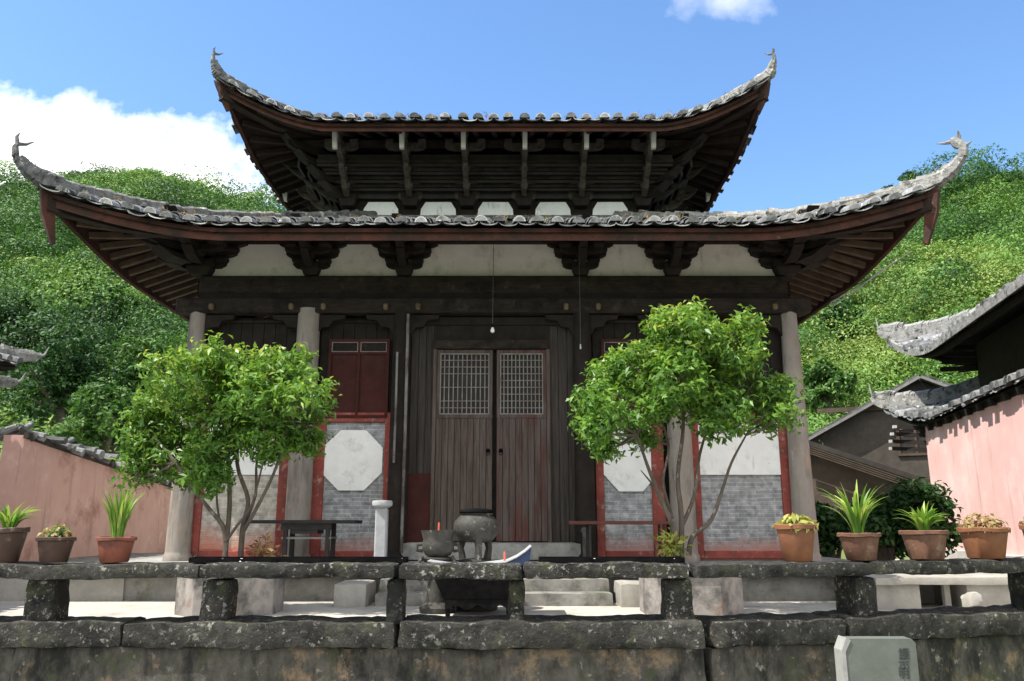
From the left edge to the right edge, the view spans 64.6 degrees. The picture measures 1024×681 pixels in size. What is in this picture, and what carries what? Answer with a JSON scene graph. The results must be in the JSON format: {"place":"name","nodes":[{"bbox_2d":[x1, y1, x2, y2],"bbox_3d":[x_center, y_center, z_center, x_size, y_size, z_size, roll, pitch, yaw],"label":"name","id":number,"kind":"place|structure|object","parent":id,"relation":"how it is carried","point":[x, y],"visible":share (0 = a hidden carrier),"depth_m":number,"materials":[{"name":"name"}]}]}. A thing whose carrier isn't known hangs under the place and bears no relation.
{"place":"outdoors","nodes":[
{"label":"outdoors","id":0,"kind":"place"},
{"bbox_2d":[0,343,48,387],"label":"side hall","id":1,"kind":"structure","parent":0,"point":[10,357],"depth_m":14.31,"materials":[{"name":"tile"}]},
{"bbox_2d":[0,601,957,616],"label":"courtyard pavement","id":2,"kind":"structure","parent":0,"point":[290,608],"depth_m":9.72,"materials":[{"name":"grey stone"}]},
{"bbox_2d":[0,578,125,600],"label":"terrace","id":3,"kind":"structure","parent":2,"relation":"on","point":[105,589],"depth_m":10.83,"materials":[{"name":"stone"}]},
{"bbox_2d":[18,553,163,562],"bbox_3d":[-9.602,4.002,14.472,7.624,0.298,4.629,0,-13,0],"label":"terrace step","id":4,"kind":"object","parent":3,"relation":"on","point":[139,556],"visible":0.09,"depth_m":13.85,"materials":[{"name":"stone"}]},
{"bbox_2d":[0,421,171,561],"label":"courtyard wall","id":5,"kind":"structure","parent":2,"relation":"on","point":[58,480],"depth_m":14.05,"materials":[{"name":"paint"}]},
{"bbox_2d":[174,578,284,615],"bbox_3d":[-3.270,2.906,9.440,1.164,0.510,1.164,0,-13,0],"label":"tree planter","id":6,"kind":"object","parent":2,"relation":"on","point":[261,596],"visible":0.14,"depth_m":9.05,"materials":[{"name":"pale stone"},{"name":"soil"}]},
{"bbox_2d":[107,330,341,556],"bbox_3d":[-3.523,1.320,9.739,2.912,2.956,1.888,0,-13,0],"label":"courtyard tree","id":7,"kind":"object","parent":6,"relation":"in","point":[214,369],"visible":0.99,"depth_m":9.68,"materials":[{"name":"green plant"}]},
{"bbox_2d":[243,532,286,556],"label":"leafy weed","id":8,"kind":"object","parent":6,"relation":"on","point":[269,552],"visible":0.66,"depth_m":9.29,"materials":[{"name":"brown plant"}]},
{"bbox_2d":[416,522,459,613],"bbox_3d":[-0.871,2.657,9.496,0.530,1.020,0.420,0,-13,0],"label":"incense bowl","id":9,"kind":"object","parent":2,"relation":"on","point":[438,544],"visible":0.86,"depth_m":9.39,"materials":[{"name":"grey stone"}]},
{"bbox_2d":[453,508,498,611],"bbox_3d":[-0.437,2.640,9.808,0.560,1.192,0.560,0,-13,0],"label":"incense urn","id":10,"kind":"object","parent":2,"relation":"on","point":[477,526],"visible":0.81,"depth_m":9.69,"materials":[{"name":"grey metal"}]},
{"bbox_2d":[428,545,531,616],"bbox_3d":[-0.360,2.738,9.273,1.162,0.763,0.660,0,-13,0],"label":"paper burner","id":11,"kind":"object","parent":2,"relation":"on","point":[485,593],"visible":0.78,"depth_m":9.01,"materials":[{"name":"metal"}]},
{"bbox_2d":[11,47,971,606],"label":"temple hall","id":12,"kind":"structure","parent":2,"relation":"on","point":[361,265],"depth_m":13.60,"materials":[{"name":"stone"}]},
{"bbox_2d":[251,520,361,556],"bbox_3d":[-3.119,3.019,12.184,1.612,0.614,0.560,0,-13,0],"label":"offering table","id":13,"kind":"object","parent":12,"relation":"on","point":[294,527],"visible":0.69,"depth_m":12.00,"materials":[{"name":"black wood"}]},
{"bbox_2d":[325,339,390,417],"bbox_3d":[-2.586,0.639,13.621,1.028,1.344,0.080,0,-13,0],"label":"shutter window","id":14,"kind":"structure","parent":12,"relation":"in","point":[361,367],"depth_m":13.62,"materials":[{"name":"brown wood"}]},
{"bbox_2d":[372,500,392,556],"bbox_3d":[-1.878,2.751,11.630,0.300,0.890,0.300,0,-13,0],"label":"stone post","id":15,"kind":"object","parent":12,"relation":"on","point":[381,527],"visible":0.77,"depth_m":11.57,"materials":[{"name":"grey stone"}]},
{"bbox_2d":[434,350,492,540],"bbox_3d":[-0.796,1.696,13.368,0.941,3.150,0.091,0,-13,0],"label":"door leaf","id":16,"kind":"structure","parent":12,"relation":"in","point":[464,386],"depth_m":13.40,"materials":[{"name":"brown wood"}]},
{"bbox_2d":[490,245,494,332],"bbox_3d":[-0.314,-0.851,13.224,0.072,1.496,0.072,0,-13,0],"label":"hanging lamp","id":17,"kind":"object","parent":12,"relation":"hanging from","point":[492,330],"visible":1,"depth_m":13.13,"materials":[{"name":"metal"}]},
{"bbox_2d":[496,350,547,540],"bbox_3d":[0.161,1.696,13.368,0.834,3.150,0.091,0,-13,0],"label":"door leaf","id":18,"kind":"structure","parent":12,"relation":"in","point":[521,374],"depth_m":13.35,"materials":[{"name":"red wood"}]},
{"bbox_2d":[579,250,580,348],"bbox_3d":[1.101,-0.721,13.194,0.027,1.763,0.026,5,-14,-22],"label":"hanging wire","id":19,"kind":"object","parent":12,"relation":"hanging from","point":[579,294],"visible":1,"depth_m":13.23,"materials":[{"name":"grey metal"}]},
{"bbox_2d":[566,521,668,556],"bbox_3d":[1.619,3.026,12.182,1.556,0.601,0.560,0,-13,0],"label":"offering table","id":20,"kind":"object","parent":12,"relation":"on","point":[588,540],"visible":0.56,"depth_m":11.97,"materials":[{"name":"black wood"}]},
{"bbox_2d":[601,339,658,417],"bbox_3d":[1.994,0.639,13.621,0.966,1.344,0.080,0,-13,0],"label":"shutter window","id":21,"kind":"structure","parent":12,"relation":"in","point":[605,343],"depth_m":13.72,"materials":[{"name":"brown wood"}]},
{"bbox_2d":[639,576,743,615],"bbox_3d":[2.072,2.906,9.440,1.164,0.510,1.164,0,-13,0],"label":"tree planter","id":22,"kind":"object","parent":2,"relation":"on","point":[719,596],"visible":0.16,"depth_m":8.98,"materials":[{"name":"stone"}]},
{"bbox_2d":[650,527,693,556],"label":"leafy weed","id":23,"kind":"object","parent":22,"relation":"on","point":[669,547],"visible":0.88,"depth_m":9.23,"materials":[{"name":"green plant"}]},
{"bbox_2d":[565,295,813,556],"bbox_3d":[2.113,1.068,9.835,2.916,3.494,1.998,0,-13,0],"label":"courtyard tree","id":24,"kind":"object","parent":22,"relation":"in","point":[723,361],"visible":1,"depth_m":9.69,"materials":[{"name":"green plant"}]},
{"bbox_2d":[815,500,873,558],"bbox_3d":[6.387,3.916,16.105,1.472,1.548,1.375,0,-13,0],"label":"clipped bush","id":25,"kind":"object","parent":2,"relation":"on","point":[832,523],"visible":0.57,"depth_m":15.81,"materials":[{"name":"green plant"}]},
{"bbox_2d":[839,490,908,559],"bbox_3d":[7.707,3.973,16.766,1.627,1.756,2.186,-4,-14,18],"label":"clipped bush","id":26,"kind":"object","parent":2,"relation":"on","point":[890,546],"visible":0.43,"depth_m":16.61,"materials":[{"name":"green plant"}]},
{"bbox_2d":[879,476,963,557],"bbox_3d":[8.311,3.773,16.433,1.681,1.976,1.807,0,-13,0],"label":"clipped bush","id":27,"kind":"object","parent":2,"relation":"on","point":[916,495],"visible":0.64,"depth_m":16.14,"materials":[{"name":"green plant"}]},
{"bbox_2d":[868,572,1010,608],"bbox_3d":[5.798,3.331,10.552,3.433,0.617,2.341,0,-13,0],"label":"stone bench","id":28,"kind":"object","parent":2,"relation":"on","point":[945,590],"depth_m":9.76,"materials":[{"name":"grey stone"}]},
{"bbox_2d":[868,270,1023,558],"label":"side hall","id":29,"kind":"structure","parent":2,"relation":"on","point":[971,431],"depth_m":17.64,"materials":[{"name":"roof tile"},{"name":"dark wood"},{"name":"pink painted plaster"}]},
{"bbox_2d":[0,187,1023,558],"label":"hills","id":30,"kind":"structure","parent":0,"point":[22,421],"depth_m":39.07,"materials":[{"name":"green plant"}]},
{"bbox_2d":[0,287,78,350],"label":"hillside tree","id":31,"kind":"object","parent":30,"relation":"on","point":[16,309],"visible":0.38,"depth_m":36.86,"materials":[{"name":"green plant"}]},
{"bbox_2d":[31,218,81,254],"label":"hillside tree","id":32,"kind":"object","parent":30,"relation":"on","point":[57,230],"visible":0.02,"depth_m":64.53,"materials":[{"name":"green plant"}]},
{"bbox_2d":[0,324,141,431],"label":"hillside tree","id":33,"kind":"object","parent":30,"relation":"on","point":[56,387],"visible":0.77,"depth_m":30.20,"materials":[{"name":"green plant"}]},
{"bbox_2d":[46,375,153,453],"bbox_3d":[-13.553,3.641,26.980,3.875,4.855,3.082,0,-13,0],"label":"hillside tree","id":34,"kind":"object","parent":30,"relation":"on","point":[103,421],"visible":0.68,"depth_m":26.66,"materials":[{"name":"green plant"}]},
{"bbox_2d":[60,281,139,343],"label":"hillside tree","id":35,"kind":"object","parent":30,"relation":"on","point":[112,302],"visible":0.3,"depth_m":40.43,"materials":[{"name":"green plant"}]},
{"bbox_2d":[68,278,147,301],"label":"bamboo clump","id":36,"kind":"object","parent":30,"relation":"on","point":[119,280],"visible":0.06,"depth_m":46.93,"materials":[{"name":"green plant"}]},
{"bbox_2d":[119,283,177,331],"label":"bamboo clump","id":37,"kind":"object","parent":30,"relation":"on","point":[134,296],"visible":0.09,"depth_m":43.58,"materials":[{"name":"green plant"}]},
{"bbox_2d":[111,333,186,403],"bbox_3d":[-14.352,1.613,32.544,3.395,3.899,2.899,0,-13,0],"label":"hillside tree","id":38,"kind":"object","parent":30,"relation":"on","point":[133,347],"visible":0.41,"depth_m":32.04,"materials":[{"name":"green plant"}]},
{"bbox_2d":[153,405,178,469],"bbox_3d":[-10.317,4.411,24.753,2.285,5.086,2.135,-5,-14,19],"label":"hillside tree","id":39,"kind":"object","parent":30,"relation":"on","point":[176,412],"visible":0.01,"depth_m":24.45,"materials":[{"name":"green plant"}]},
{"bbox_2d":[0,143,1023,464],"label":"hillside woodland","id":40,"kind":"object","parent":30,"relation":"on","point":[964,253],"visible":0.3,"depth_m":46.86,"materials":[{"name":"green plant"}]},
{"bbox_2d":[802,356,858,420],"bbox_3d":[13.506,2.432,34.201,2.613,3.779,2.391,0,-13,0],"label":"hillside tree","id":41,"kind":"object","parent":30,"relation":"on","point":[816,383],"visible":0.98,"depth_m":34.00,"materials":[{"name":"green plant"}]},
{"bbox_2d":[811,295,867,358],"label":"hillside tree","id":42,"kind":"object","parent":30,"relation":"on","point":[843,309],"visible":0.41,"depth_m":44.78,"materials":[{"name":"green plant"}]},
{"bbox_2d":[808,374,951,512],"bbox_3d":[14.355,4.765,29.293,9.154,6.448,9.355,-5,-14,22],"label":"farmhouse","id":43,"kind":"object","parent":30,"relation":"on","point":[851,449],"visible":0.06,"depth_m":27.92,"materials":[{"name":"tile"}]},
{"bbox_2d":[895,428,926,455],"bbox_3d":[13.936,3.464,27.925,1.200,1.000,0.067,-5,-14,22],"label":"window","id":44,"kind":"structure","parent":43,"relation":"in","point":[900,453],"depth_m":27.97,"materials":[{"name":"black wood"}]},
{"bbox_2d":[897,169,922,180],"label":"hillside tree","id":45,"kind":"object","parent":30,"relation":"on","point":[907,173],"visible":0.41,"depth_m":111.27,"materials":[{"name":"green plant"}]},
{"bbox_2d":[0,0,1023,212],"label":"sky","id":46,"kind":"structure","parent":0,"point":[862,93],"materials":[{"name":"blue"}]},
{"label":"ground","id":47,"kind":"structure","parent":0,"visible":0},
{"bbox_2d":[0,605,1023,680],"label":"retaining wall","id":48,"kind":"structure","parent":47,"relation":"on","point":[979,643],"depth_m":6.47,"materials":[{"name":"grey stone"}]},
{"bbox_2d":[0,557,1023,624],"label":"railing","id":49,"kind":"object","parent":48,"relation":"on","point":[49,592],"visible":0.97,"depth_m":6.61,"materials":[{"name":"grey stone"}]},
{"bbox_2d":[0,503,39,562],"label":"potted plant","id":50,"kind":"object","parent":49,"relation":"on","point":[12,538],"visible":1,"depth_m":6.79,"materials":[{"name":"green plant"}]},
{"bbox_2d":[35,524,76,562],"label":"potted plant","id":51,"kind":"object","parent":49,"relation":"on","point":[54,545],"visible":1,"depth_m":6.75,"materials":[{"name":"brown plant"}]},
{"bbox_2d":[96,484,143,562],"bbox_3d":[-3.326,1.549,6.869,0.357,0.658,0.350,6,-14,-24],"label":"potted plant","id":52,"kind":"object","parent":49,"relation":"on","point":[116,547],"visible":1,"depth_m":6.81,"materials":[{"name":"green plant"}]},
{"bbox_2d":[188,557,408,562],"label":"step","id":53,"kind":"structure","parent":49,"relation":"on","point":[300,559],"depth_m":6.83,"materials":[{"name":"stone"}]},
{"bbox_2d":[539,557,684,562],"bbox_3d":[0.844,1.869,6.902,1.230,0.046,0.150,0,-13,0],"label":"candle tray","id":54,"kind":"object","parent":49,"relation":"on","point":[608,559],"visible":0.99,"depth_m":6.83,"materials":[{"name":"metal"}]},
{"bbox_2d":[771,512,818,561],"bbox_3d":[2.498,1.717,7.088,0.387,0.423,0.378,0,-13,0],"label":"potted plant","id":55,"kind":"object","parent":49,"relation":"on","point":[796,536],"visible":1,"depth_m":6.97,"materials":[{"name":"yellow plant"}]},
{"bbox_2d":[813,480,884,560],"bbox_3d":[3.070,1.604,7.274,0.612,0.725,0.797,0,-13,0],"label":"potted plant","id":56,"kind":"object","parent":49,"relation":"on","point":[858,544],"visible":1,"depth_m":7.18,"materials":[{"name":"green plant"}]},
{"bbox_2d":[897,501,949,559],"bbox_3d":[3.805,1.752,7.481,0.519,0.533,0.523,0,-13,0],"label":"potted plant","id":57,"kind":"object","parent":49,"relation":"on","point":[923,541],"visible":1,"depth_m":7.32,"materials":[{"name":"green plant"}]},
{"bbox_2d":[955,512,1010,559],"bbox_3d":[4.438,1.835,7.612,0.455,0.432,0.463,0,-13,0],"label":"potted plant","id":58,"kind":"object","parent":49,"relation":"on","point":[983,537],"visible":1,"depth_m":7.47,"materials":[{"name":"orange plant"}]},
{"bbox_2d":[1018,516,1023,535],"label":"potted plant","id":59,"kind":"object","parent":49,"relation":"on","point":[1021,526],"visible":1,"depth_m":7.86,"materials":[{"name":"orange plant"}]},
{"label":"road","id":60,"kind":"structure","parent":0,"visible":0},
{"bbox_2d":[834,635,918,680],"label":"stone tablet","id":61,"kind":"object","parent":60,"relation":"on","point":[875,658],"visible":1,"depth_m":6.17,"materials":[{"name":"grey stone"}]}
]}

